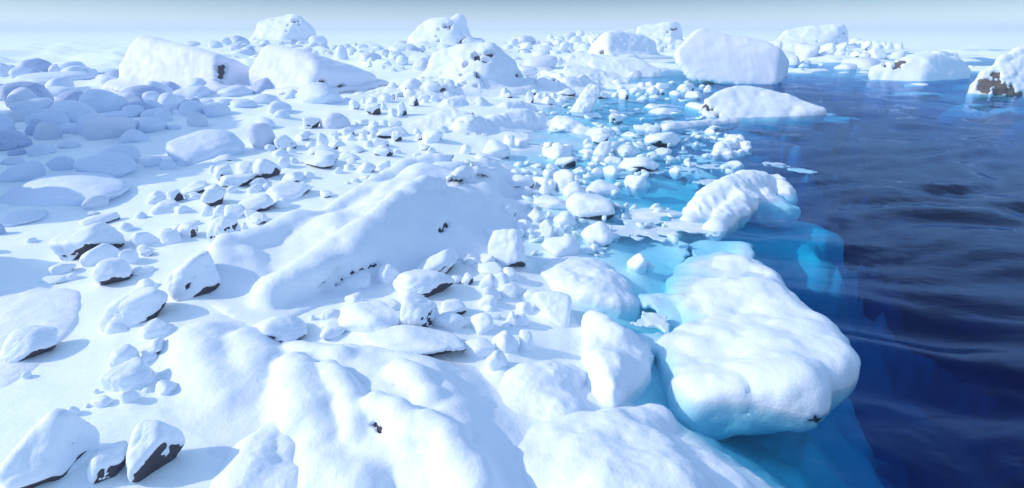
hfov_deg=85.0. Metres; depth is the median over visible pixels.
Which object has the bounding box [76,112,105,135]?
frosted boulder
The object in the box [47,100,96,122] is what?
frosted boulder
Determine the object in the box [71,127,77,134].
frosted boulder
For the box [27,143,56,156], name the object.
frosted boulder
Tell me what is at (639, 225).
ice chip
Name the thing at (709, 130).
snowy stone
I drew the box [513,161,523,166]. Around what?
ice chip
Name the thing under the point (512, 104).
snow mound
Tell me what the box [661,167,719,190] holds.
ice shelf
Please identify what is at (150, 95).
frosted boulder
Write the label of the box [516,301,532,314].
snowy stone
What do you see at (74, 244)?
snowy stone
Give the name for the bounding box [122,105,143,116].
frosted boulder
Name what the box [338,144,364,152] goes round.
snowy stone
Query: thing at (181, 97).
frosted boulder
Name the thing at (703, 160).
ice sheet
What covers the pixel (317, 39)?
frosted boulder
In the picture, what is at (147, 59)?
snowy boulder
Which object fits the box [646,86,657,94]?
snowy stone
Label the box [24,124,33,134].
frosted boulder
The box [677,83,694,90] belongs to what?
snowy stone
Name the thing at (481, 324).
snowy stone
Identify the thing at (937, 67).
snowy boulder
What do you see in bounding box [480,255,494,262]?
snowy stone
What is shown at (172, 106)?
frosted boulder
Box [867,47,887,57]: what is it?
snowy stone
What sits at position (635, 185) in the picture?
snowy stone
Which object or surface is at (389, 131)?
snowy stone
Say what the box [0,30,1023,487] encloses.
snow ground
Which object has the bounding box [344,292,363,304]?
snowy stone
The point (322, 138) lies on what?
snowy stone
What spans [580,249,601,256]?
ice sheet
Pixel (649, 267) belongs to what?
snowy stone
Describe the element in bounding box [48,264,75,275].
snowy stone
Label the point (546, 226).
snowy stone
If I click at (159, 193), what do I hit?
snowy stone
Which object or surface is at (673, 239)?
ice chip
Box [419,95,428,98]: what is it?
snowy stone
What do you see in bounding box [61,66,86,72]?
frosted boulder
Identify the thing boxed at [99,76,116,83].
frosted boulder
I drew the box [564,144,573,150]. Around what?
snowy stone
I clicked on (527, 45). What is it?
snowy stone
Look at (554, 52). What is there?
frosted boulder
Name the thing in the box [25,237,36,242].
snowy stone
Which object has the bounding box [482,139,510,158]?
snowy stone
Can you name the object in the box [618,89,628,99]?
snowy stone
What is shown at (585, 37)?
frosted boulder
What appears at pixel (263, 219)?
snowy stone
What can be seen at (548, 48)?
frosted boulder
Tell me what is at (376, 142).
snowy stone
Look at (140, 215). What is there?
snowy stone
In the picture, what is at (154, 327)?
snowy stone
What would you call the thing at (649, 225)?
ice chip
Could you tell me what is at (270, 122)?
frosted boulder
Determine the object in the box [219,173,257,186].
snowy stone
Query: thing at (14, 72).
frosted boulder
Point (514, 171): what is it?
snowy stone
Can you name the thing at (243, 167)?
snowy stone
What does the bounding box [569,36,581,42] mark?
frosted boulder
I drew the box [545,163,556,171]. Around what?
snowy stone
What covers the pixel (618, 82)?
snowy stone
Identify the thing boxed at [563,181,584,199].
snowy stone
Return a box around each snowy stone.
[0,325,58,362]
[0,408,99,487]
[21,371,31,379]
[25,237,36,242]
[38,275,65,284]
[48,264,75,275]
[49,222,125,260]
[65,272,77,280]
[67,406,80,414]
[78,212,119,226]
[79,243,119,266]
[87,211,98,215]
[87,441,127,484]
[90,257,131,285]
[91,395,112,407]
[92,388,99,393]
[98,287,167,332]
[99,357,157,391]
[105,322,128,333]
[108,344,139,367]
[118,222,133,231]
[118,249,138,263]
[119,389,140,403]
[126,420,185,482]
[130,232,159,247]
[131,265,153,275]
[134,211,147,218]
[135,278,156,288]
[137,244,149,251]
[138,318,171,338]
[138,337,164,353]
[140,249,154,256]
[141,351,156,362]
[142,387,150,392]
[147,191,163,198]
[147,195,162,203]
[150,199,179,214]
[155,380,177,394]
[159,230,182,245]
[165,251,221,301]
[166,189,183,200]
[174,205,190,213]
[177,222,198,237]
[181,184,205,195]
[185,192,201,200]
[187,220,200,223]
[188,180,207,185]
[200,188,224,205]
[200,205,212,216]
[204,183,221,190]
[206,216,240,242]
[209,165,214,172]
[213,154,235,161]
[213,164,233,180]
[213,205,224,215]
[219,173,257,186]
[224,204,245,217]
[226,185,236,192]
[235,161,252,173]
[238,193,273,211]
[241,222,247,229]
[244,210,256,219]
[246,184,261,193]
[247,178,266,185]
[250,178,266,186]
[250,212,267,224]
[252,158,281,178]
[252,315,306,341]
[260,215,266,223]
[262,183,271,190]
[266,181,311,200]
[272,149,288,155]
[272,197,291,207]
[274,135,296,148]
[278,156,290,167]
[282,171,303,181]
[286,147,295,152]
[290,157,298,163]
[295,134,309,140]
[299,131,311,134]
[302,117,320,128]
[304,172,314,178]
[305,141,315,148]
[305,156,333,167]
[308,144,333,153]
[314,150,339,161]
[317,132,328,144]
[319,318,338,328]
[320,190,333,197]
[320,325,345,338]
[321,309,339,319]
[328,140,345,149]
[330,131,339,135]
[334,167,342,173]
[338,127,354,135]
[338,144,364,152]
[338,152,357,158]
[338,301,399,333]
[342,133,354,140]
[343,270,370,289]
[344,164,354,170]
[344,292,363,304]
[346,158,355,163]
[349,99,359,108]
[351,178,359,181]
[355,119,368,125]
[356,162,375,172]
[357,133,366,140]
[360,175,369,178]
[363,325,465,355]
[364,140,371,147]
[365,97,377,104]
[365,103,380,114]
[367,125,377,133]
[368,121,378,127]
[368,133,376,140]
[372,138,388,146]
[373,147,393,155]
[376,126,410,136]
[376,160,389,170]
[376,264,398,284]
[377,93,390,102]
[380,103,386,109]
[380,119,387,126]
[382,299,400,309]
[387,120,401,127]
[388,108,397,115]
[391,131,402,141]
[393,149,401,153]
[393,269,454,298]
[397,101,406,115]
[399,291,439,327]
[409,96,418,105]
[413,128,421,133]
[416,133,421,139]
[416,249,457,273]
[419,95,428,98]
[419,144,429,150]
[422,128,442,143]
[427,147,435,152]
[431,95,438,101]
[432,313,466,330]
[437,126,448,132]
[440,299,466,314]
[451,275,461,282]
[457,253,475,261]
[459,144,471,153]
[461,272,473,285]
[462,338,494,357]
[464,257,476,265]
[470,312,493,334]
[471,262,502,275]
[474,152,488,158]
[477,253,487,259]
[478,294,496,305]
[479,273,492,287]
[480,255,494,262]
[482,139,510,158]
[483,286,501,299]
[483,305,493,311]
[485,228,493,236]
[486,350,507,371]
[488,229,525,266]
[488,313,501,318]
[492,330,517,352]
[493,272,510,287]
[499,283,517,298]
[501,93,511,97]
[501,205,516,216]
[501,322,509,328]
[503,267,517,280]
[504,134,514,146]
[506,311,517,326]
[507,174,533,188]
[510,168,521,174]
[515,138,530,145]
[515,313,529,326]
[516,219,532,229]
[516,228,524,237]
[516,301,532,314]
[519,330,534,350]
[520,42,532,48]
[520,289,537,302]
[523,186,533,195]
[526,91,533,102]
[527,209,544,221]
[531,291,571,327]
[533,177,551,186]
[534,195,566,209]
[539,183,550,194]
[539,219,553,236]
[541,96,554,104]
[541,236,579,257]
[542,144,571,162]
[542,169,553,177]
[543,142,552,146]
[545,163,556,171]
[547,211,553,218]
[548,179,555,189]
[553,169,574,193]
[553,211,575,226]
[555,157,576,168]
[556,88,575,95]
[556,224,564,236]
[558,95,567,101]
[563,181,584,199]
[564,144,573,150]
[566,192,614,220]
[572,167,586,176]
[575,175,582,184]
[578,149,592,155]
[581,221,613,246]
[583,138,590,144]
[583,143,593,149]
[583,153,590,161]
[585,180,619,198]
[587,162,598,168]
[588,34,599,44]
[591,133,608,143]
[591,155,604,164]
[591,167,602,178]
[593,141,611,157]
[599,91,608,98]
[603,165,619,180]
[604,156,621,165]
[609,113,622,124]
[611,127,621,131]
[611,141,618,148]
[611,145,635,156]
[612,79,622,84]
[614,202,620,214]
[617,138,627,143]
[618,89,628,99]
[618,156,659,171]
[619,148,638,159]
[622,131,635,139]
[622,203,628,212]
[624,175,646,198]
[627,253,645,273]
[628,204,636,210]
[629,86,641,92]
[633,125,660,133]
[633,141,647,149]
[636,95,648,101]
[642,103,660,111]
[644,132,680,148]
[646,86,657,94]
[646,127,660,134]
[646,262,653,272]
[649,107,674,117]
[650,94,659,98]
[655,83,669,87]
[655,147,671,160]
[658,89,664,94]
[669,90,681,97]
[669,167,680,179]
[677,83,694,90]
[685,91,701,100]
[692,142,699,150]
[704,88,711,94]
[704,127,715,135]
[798,63,808,66]
[819,43,836,51]
[820,50,834,55]
[835,50,844,55]
[851,50,861,56]
[856,40,864,45]
[861,41,871,49]
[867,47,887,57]
[910,83,927,86]
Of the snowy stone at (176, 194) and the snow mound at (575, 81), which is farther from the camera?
the snow mound at (575, 81)
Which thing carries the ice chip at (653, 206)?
on the sea water
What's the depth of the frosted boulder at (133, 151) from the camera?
19.96 m
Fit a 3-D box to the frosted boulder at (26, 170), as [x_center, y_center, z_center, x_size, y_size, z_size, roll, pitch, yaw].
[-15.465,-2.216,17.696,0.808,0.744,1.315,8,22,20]
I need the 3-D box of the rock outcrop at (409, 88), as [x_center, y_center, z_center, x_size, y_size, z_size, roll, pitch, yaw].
[-6.965,-10.051,39.175,8.496,3.120,4.650,0,21,0]
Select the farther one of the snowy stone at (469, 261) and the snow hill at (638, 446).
the snowy stone at (469, 261)
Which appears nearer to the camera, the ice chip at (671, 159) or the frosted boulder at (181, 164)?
the frosted boulder at (181, 164)
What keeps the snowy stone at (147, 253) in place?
on the snow ground
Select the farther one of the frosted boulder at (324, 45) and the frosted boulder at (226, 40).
the frosted boulder at (226, 40)
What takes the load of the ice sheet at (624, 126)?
on the sea water
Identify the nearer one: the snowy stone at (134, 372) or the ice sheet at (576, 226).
the snowy stone at (134, 372)
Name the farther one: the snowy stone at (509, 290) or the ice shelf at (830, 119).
the ice shelf at (830, 119)
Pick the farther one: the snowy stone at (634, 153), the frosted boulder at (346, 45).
the frosted boulder at (346, 45)
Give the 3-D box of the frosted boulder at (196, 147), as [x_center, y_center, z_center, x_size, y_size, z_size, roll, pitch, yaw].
[-11.550,-3.575,21.240,2.554,1.319,2.648,0,21,0]
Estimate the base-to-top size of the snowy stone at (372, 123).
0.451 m
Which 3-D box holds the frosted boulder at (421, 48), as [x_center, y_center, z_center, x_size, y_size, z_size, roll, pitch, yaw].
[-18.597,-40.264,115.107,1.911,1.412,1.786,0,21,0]
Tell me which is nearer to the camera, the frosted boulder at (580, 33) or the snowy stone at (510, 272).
the snowy stone at (510, 272)
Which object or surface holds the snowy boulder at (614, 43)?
on the snow ground
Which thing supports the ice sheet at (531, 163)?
on the sea water
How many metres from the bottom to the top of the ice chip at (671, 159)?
0.338 m
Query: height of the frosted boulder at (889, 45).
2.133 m
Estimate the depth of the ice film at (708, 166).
22.05 m
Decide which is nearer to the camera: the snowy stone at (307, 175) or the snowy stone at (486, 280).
the snowy stone at (486, 280)
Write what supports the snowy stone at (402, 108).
on the snow ground
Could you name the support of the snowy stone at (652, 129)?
on the snow ground
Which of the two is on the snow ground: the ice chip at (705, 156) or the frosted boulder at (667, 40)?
the frosted boulder at (667, 40)
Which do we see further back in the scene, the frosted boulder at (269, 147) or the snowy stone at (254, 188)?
the frosted boulder at (269, 147)
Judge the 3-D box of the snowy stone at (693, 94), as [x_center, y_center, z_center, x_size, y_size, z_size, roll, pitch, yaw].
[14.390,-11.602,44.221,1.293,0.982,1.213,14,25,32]
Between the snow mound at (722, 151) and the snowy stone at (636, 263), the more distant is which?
the snow mound at (722, 151)
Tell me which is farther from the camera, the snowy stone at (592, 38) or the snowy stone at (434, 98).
the snowy stone at (592, 38)
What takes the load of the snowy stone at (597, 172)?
on the snow ground
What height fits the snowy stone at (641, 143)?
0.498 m
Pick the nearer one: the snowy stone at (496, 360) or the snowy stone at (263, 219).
the snowy stone at (496, 360)
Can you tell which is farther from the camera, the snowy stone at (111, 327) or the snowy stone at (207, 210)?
the snowy stone at (207, 210)
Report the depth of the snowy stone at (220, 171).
17.38 m
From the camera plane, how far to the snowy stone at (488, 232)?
13.77 m
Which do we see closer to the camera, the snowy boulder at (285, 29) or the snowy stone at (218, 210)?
the snowy stone at (218, 210)
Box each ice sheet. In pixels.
[521,168,554,174]
[526,161,544,168]
[571,221,582,229]
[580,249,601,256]
[583,244,605,254]
[611,124,632,127]
[617,173,630,177]
[628,138,643,140]
[630,235,643,240]
[649,169,668,173]
[678,154,696,156]
[679,166,698,171]
[684,142,705,146]
[685,134,719,137]
[694,158,714,162]
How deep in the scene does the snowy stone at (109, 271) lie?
10.64 m
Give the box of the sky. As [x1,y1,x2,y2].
[0,0,1023,30]
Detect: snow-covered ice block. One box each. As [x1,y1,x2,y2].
[497,360,594,421]
[539,256,639,320]
[581,310,653,406]
[677,170,800,240]
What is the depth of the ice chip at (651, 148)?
24.83 m
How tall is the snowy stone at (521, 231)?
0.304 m
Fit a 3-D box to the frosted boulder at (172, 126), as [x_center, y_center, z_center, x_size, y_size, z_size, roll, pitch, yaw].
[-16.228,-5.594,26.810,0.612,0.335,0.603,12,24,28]
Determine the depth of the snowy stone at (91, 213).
14.66 m
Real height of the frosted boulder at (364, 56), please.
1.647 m
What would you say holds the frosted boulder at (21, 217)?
on the snow ground
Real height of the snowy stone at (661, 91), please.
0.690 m
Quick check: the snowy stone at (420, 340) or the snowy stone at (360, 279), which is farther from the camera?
the snowy stone at (360, 279)
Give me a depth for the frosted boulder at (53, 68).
58.86 m
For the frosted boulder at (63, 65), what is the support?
on the snow ground
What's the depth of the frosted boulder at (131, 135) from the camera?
24.03 m
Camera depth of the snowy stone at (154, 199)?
15.43 m
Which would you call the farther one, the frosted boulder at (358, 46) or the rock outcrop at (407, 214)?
the frosted boulder at (358, 46)
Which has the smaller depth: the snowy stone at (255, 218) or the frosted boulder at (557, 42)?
the snowy stone at (255, 218)
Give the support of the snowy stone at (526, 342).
on the snow ground
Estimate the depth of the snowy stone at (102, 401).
7.18 m
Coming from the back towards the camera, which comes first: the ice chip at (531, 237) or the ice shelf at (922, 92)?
the ice shelf at (922, 92)
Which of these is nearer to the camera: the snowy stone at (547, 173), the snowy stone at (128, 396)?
the snowy stone at (128, 396)
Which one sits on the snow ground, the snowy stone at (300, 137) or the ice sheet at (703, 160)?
the snowy stone at (300, 137)
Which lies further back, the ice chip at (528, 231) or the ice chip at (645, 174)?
the ice chip at (645, 174)
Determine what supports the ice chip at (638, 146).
on the sea water
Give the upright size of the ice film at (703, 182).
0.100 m
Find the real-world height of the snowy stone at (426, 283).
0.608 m
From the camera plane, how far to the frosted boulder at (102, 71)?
61.42 m
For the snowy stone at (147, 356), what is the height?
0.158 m
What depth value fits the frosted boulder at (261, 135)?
22.39 m
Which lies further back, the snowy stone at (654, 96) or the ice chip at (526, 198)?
the snowy stone at (654, 96)
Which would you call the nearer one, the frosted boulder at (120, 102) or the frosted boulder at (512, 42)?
the frosted boulder at (120, 102)
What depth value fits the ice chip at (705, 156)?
23.46 m
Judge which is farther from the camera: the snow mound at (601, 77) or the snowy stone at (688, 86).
the snow mound at (601, 77)
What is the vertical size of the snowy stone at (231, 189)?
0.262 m
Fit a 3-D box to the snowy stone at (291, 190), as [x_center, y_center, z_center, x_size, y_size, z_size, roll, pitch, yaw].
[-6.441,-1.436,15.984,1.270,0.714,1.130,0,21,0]
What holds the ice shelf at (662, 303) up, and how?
in the sea water
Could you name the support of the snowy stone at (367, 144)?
on the snow ground
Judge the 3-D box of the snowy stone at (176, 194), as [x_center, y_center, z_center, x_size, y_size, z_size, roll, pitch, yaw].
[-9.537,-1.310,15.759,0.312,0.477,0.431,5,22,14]
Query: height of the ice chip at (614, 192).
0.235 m
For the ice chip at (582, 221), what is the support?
on the sea water
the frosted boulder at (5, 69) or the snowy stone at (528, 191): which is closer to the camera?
the snowy stone at (528, 191)
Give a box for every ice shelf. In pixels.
[602,170,651,190]
[630,235,689,268]
[634,293,684,331]
[635,332,663,356]
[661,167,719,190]
[688,240,754,257]
[820,116,865,124]
[890,92,948,99]
[936,104,1022,122]
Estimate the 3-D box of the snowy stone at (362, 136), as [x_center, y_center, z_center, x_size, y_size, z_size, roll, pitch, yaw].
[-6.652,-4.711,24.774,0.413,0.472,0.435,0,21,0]
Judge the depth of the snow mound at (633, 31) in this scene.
245.95 m
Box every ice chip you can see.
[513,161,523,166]
[522,195,533,201]
[525,227,533,237]
[529,202,541,209]
[529,235,538,241]
[529,236,543,242]
[530,163,544,167]
[550,189,557,196]
[564,224,571,230]
[571,231,579,237]
[578,218,588,223]
[583,175,595,179]
[584,115,594,120]
[590,244,597,253]
[604,126,614,132]
[612,189,617,196]
[613,204,624,208]
[614,181,622,187]
[620,152,627,157]
[628,168,637,171]
[632,141,646,151]
[636,222,643,228]
[641,171,648,177]
[644,222,653,227]
[646,151,656,155]
[647,146,657,150]
[650,203,659,210]
[653,207,664,212]
[666,155,677,162]
[667,233,678,245]
[671,112,683,115]
[678,136,689,144]
[683,160,691,167]
[695,135,701,141]
[701,153,708,158]
[720,165,730,170]
[725,169,734,174]
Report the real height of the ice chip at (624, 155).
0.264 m
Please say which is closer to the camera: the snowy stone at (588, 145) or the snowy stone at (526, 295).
the snowy stone at (526, 295)
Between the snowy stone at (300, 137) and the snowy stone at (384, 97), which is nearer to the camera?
the snowy stone at (300, 137)
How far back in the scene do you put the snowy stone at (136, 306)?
9.12 m
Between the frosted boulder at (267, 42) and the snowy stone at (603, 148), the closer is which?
the snowy stone at (603, 148)
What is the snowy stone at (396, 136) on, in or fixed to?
on the snow ground
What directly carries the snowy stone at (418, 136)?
on the snow ground
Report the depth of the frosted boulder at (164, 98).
33.65 m
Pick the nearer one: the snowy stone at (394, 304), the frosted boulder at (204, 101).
the snowy stone at (394, 304)
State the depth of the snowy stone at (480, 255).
12.39 m
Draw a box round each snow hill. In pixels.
[516,403,756,487]
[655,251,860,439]
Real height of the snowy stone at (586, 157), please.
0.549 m
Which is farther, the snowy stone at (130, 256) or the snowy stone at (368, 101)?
the snowy stone at (368, 101)
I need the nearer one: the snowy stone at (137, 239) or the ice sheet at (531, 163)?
the snowy stone at (137, 239)
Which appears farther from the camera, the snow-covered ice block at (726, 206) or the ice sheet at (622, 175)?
the ice sheet at (622, 175)
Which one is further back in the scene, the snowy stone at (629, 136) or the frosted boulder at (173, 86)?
the frosted boulder at (173, 86)
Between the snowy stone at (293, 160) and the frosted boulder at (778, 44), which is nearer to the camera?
the snowy stone at (293, 160)
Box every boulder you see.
[0,62,11,76]
[0,81,53,107]
[0,115,14,129]
[0,130,32,150]
[0,157,24,164]
[0,161,45,181]
[0,172,129,205]
[0,223,5,234]
[1,209,47,226]
[6,87,37,110]
[7,148,26,155]
[8,66,29,78]
[8,110,29,121]
[9,97,52,109]
[13,71,95,80]
[19,58,51,71]
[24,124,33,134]
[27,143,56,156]
[29,69,39,72]
[30,119,43,132]
[31,79,49,84]
[33,121,62,139]
[38,109,70,125]
[44,75,74,87]
[45,156,74,170]
[46,86,78,96]
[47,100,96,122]
[48,64,59,71]
[54,90,83,102]
[57,141,80,147]
[58,61,85,70]
[58,122,76,133]
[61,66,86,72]
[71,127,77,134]
[73,152,136,177]
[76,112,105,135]
[79,88,117,112]
[81,195,108,209]
[82,117,137,139]
[83,67,93,72]
[98,68,118,73]
[98,143,140,161]
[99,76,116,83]
[102,35,249,93]
[102,69,118,77]
[103,110,137,117]
[113,96,129,110]
[118,85,166,99]
[118,129,148,143]
[119,101,153,110]
[122,93,142,101]
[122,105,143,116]
[136,117,167,132]
[140,107,172,116]
[141,91,159,101]
[143,156,161,166]
[144,81,173,93]
[146,100,163,107]
[154,111,172,121]
[158,93,180,104]
[159,159,175,169]
[163,81,178,90]
[164,103,176,109]
[165,129,244,165]
[167,124,180,129]
[173,86,211,97]
[174,94,185,101]
[177,97,203,109]
[177,162,187,166]
[179,100,204,115]
[184,41,200,45]
[186,77,205,86]
[186,112,207,126]
[200,98,213,104]
[203,102,230,116]
[208,40,222,47]
[215,98,231,104]
[217,85,253,96]
[219,37,231,43]
[229,43,243,50]
[229,49,254,54]
[230,99,257,107]
[232,35,249,43]
[239,44,388,94]
[244,46,255,51]
[246,14,315,43]
[247,122,275,148]
[251,78,272,93]
[251,94,278,103]
[256,117,274,127]
[259,40,270,44]
[264,144,275,150]
[267,101,291,113]
[274,110,289,117]
[282,89,297,98]
[288,44,302,47]
[289,39,297,44]
[297,82,342,103]
[303,47,312,51]
[308,36,326,43]
[319,43,328,48]
[320,112,350,128]
[334,45,348,58]
[343,43,350,48]
[347,48,356,54]
[356,44,368,48]
[359,52,381,61]
[380,49,389,55]
[388,44,417,50]
[388,51,404,57]
[394,40,406,44]
[396,55,407,65]
[398,13,484,47]
[406,46,418,51]
[412,57,428,70]
[416,42,536,96]
[417,45,425,51]
[439,44,453,48]
[500,87,510,96]
[504,45,512,49]
[508,39,517,46]
[511,36,535,43]
[511,56,521,59]
[518,65,537,75]
[523,55,557,67]
[531,50,549,56]
[536,67,553,73]
[538,46,552,50]
[542,41,552,45]
[549,50,561,53]
[552,39,562,44]
[557,57,562,65]
[560,41,569,48]
[560,49,570,52]
[565,32,575,36]
[568,84,601,114]
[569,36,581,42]
[576,30,584,35]
[580,30,668,59]
[580,43,590,50]
[582,33,590,42]
[627,70,641,77]
[636,21,683,44]
[654,39,661,44]
[657,46,663,51]
[664,36,672,43]
[674,28,788,87]
[700,85,826,132]
[769,23,857,48]
[774,41,781,48]
[788,55,799,64]
[794,43,819,58]
[800,59,810,64]
[827,57,842,60]
[834,63,856,68]
[836,42,847,50]
[841,57,879,67]
[848,37,860,43]
[859,52,870,56]
[868,53,970,86]
[872,43,882,48]
[885,42,893,48]
[889,50,905,58]
[893,43,902,48]
[964,45,1023,105]
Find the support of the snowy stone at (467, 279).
on the snow ground
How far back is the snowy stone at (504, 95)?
40.40 m
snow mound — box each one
[0,287,80,387]
[210,421,298,487]
[401,108,492,129]
[437,95,491,107]
[449,108,618,139]
[496,100,537,111]
[525,74,565,90]
[540,69,598,87]
[561,64,630,85]
[562,53,604,64]
[588,59,661,76]
[624,29,636,33]
[660,116,740,135]
[684,102,702,115]
[705,134,751,163]
[932,50,957,56]
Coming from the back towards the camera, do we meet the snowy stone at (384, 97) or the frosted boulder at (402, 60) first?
the frosted boulder at (402, 60)
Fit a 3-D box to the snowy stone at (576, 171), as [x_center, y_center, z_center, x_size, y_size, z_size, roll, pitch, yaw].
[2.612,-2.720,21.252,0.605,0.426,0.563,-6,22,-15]
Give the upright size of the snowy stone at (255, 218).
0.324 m
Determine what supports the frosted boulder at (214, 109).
on the snow ground
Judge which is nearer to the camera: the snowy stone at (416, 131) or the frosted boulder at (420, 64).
the snowy stone at (416, 131)
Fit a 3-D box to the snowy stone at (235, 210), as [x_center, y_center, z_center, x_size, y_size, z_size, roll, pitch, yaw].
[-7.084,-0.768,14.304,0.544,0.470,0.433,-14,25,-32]
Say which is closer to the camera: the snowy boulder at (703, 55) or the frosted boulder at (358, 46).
the snowy boulder at (703, 55)
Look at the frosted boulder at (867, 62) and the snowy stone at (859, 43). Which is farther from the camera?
the snowy stone at (859, 43)
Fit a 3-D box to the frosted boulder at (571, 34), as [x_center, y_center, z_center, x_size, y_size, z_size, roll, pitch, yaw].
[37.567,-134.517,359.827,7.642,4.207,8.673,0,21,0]
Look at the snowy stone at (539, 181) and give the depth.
18.85 m
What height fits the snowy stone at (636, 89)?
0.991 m
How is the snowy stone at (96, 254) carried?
on the snow ground
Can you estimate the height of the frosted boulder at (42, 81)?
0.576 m
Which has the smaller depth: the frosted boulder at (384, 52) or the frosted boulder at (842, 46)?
the frosted boulder at (384, 52)
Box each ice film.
[571,111,602,117]
[606,222,667,242]
[614,208,681,228]
[630,311,669,332]
[652,219,721,236]
[656,104,680,106]
[692,162,719,169]
[693,179,716,184]
[762,162,789,167]
[787,167,817,173]
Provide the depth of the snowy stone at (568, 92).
44.14 m
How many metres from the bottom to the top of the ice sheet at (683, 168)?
0.061 m
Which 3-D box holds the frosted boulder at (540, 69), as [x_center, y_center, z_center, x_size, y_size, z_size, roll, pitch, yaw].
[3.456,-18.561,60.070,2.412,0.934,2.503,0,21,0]
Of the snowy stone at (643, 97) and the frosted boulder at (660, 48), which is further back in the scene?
the frosted boulder at (660, 48)
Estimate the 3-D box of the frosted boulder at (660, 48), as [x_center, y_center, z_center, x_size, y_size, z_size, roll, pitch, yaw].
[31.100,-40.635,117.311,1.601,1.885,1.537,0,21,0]
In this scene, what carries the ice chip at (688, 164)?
on the sea water
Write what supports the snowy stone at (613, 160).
on the snow ground
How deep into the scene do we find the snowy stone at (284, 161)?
19.08 m
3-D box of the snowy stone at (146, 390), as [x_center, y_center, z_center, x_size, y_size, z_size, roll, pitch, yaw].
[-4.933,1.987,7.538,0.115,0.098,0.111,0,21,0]
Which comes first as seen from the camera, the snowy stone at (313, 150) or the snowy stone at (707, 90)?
the snowy stone at (313, 150)
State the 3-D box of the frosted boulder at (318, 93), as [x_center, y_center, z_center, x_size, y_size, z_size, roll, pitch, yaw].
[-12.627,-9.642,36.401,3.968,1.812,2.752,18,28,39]
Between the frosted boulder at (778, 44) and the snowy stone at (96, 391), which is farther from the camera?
the frosted boulder at (778, 44)
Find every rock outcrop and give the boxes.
[148,313,530,487]
[184,153,533,323]
[345,76,471,100]
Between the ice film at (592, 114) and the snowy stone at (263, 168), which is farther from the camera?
the ice film at (592, 114)
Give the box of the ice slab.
[710,160,744,177]
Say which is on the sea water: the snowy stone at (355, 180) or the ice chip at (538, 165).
the ice chip at (538, 165)
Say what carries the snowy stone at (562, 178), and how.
on the snow ground
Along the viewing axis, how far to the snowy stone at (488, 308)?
10.07 m
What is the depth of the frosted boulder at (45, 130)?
24.79 m
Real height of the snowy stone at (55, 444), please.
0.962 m
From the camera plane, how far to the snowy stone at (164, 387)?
7.48 m
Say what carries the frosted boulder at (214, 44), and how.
on the snow ground
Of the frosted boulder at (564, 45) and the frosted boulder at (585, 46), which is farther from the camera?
the frosted boulder at (564, 45)
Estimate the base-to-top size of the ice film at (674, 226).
0.097 m
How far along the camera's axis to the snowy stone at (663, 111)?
35.51 m
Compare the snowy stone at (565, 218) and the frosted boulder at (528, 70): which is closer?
the snowy stone at (565, 218)
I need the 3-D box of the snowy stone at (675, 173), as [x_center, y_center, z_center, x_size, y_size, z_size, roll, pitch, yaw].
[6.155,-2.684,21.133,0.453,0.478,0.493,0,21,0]
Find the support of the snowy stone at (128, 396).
on the snow ground
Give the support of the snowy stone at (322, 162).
on the snow ground
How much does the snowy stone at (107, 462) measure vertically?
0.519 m
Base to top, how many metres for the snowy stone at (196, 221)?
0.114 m
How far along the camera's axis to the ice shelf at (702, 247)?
14.23 m
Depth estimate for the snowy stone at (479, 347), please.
8.60 m
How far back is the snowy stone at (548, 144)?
25.39 m
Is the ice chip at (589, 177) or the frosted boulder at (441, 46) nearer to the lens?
the ice chip at (589, 177)
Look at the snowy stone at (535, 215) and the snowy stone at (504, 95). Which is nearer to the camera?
the snowy stone at (535, 215)
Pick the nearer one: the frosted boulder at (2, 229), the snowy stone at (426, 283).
the snowy stone at (426, 283)
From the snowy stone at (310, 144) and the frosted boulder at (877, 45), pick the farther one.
the frosted boulder at (877, 45)
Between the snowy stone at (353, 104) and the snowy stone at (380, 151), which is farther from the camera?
the snowy stone at (353, 104)
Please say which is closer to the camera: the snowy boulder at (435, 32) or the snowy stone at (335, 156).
the snowy stone at (335, 156)
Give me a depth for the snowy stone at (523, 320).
9.65 m
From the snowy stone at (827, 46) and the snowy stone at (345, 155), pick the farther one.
the snowy stone at (827, 46)
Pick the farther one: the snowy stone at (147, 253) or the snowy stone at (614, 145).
the snowy stone at (614, 145)
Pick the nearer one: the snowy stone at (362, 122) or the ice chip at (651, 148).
the ice chip at (651, 148)
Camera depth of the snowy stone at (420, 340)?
8.47 m
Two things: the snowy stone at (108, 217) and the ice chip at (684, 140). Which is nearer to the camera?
the snowy stone at (108, 217)
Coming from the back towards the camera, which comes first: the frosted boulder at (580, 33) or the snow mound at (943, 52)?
the frosted boulder at (580, 33)
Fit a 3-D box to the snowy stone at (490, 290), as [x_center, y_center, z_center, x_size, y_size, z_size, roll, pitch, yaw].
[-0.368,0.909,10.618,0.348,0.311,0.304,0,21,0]
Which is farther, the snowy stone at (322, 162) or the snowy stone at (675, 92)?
the snowy stone at (675, 92)
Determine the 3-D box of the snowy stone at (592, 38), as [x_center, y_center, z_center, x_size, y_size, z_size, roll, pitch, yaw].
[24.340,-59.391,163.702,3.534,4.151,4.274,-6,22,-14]
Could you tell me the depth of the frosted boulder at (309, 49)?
108.98 m
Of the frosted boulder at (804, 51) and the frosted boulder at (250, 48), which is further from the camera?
the frosted boulder at (250, 48)
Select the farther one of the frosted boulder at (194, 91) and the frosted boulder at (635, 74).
the frosted boulder at (635, 74)
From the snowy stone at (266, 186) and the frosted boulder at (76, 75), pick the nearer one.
the snowy stone at (266, 186)
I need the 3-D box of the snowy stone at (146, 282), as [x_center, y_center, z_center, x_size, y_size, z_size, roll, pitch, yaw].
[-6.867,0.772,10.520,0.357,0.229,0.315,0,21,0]
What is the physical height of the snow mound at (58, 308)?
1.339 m
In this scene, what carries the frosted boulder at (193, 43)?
on the snow ground
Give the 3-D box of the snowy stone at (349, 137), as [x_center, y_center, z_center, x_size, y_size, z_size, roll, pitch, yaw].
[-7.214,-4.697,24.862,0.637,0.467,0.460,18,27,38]

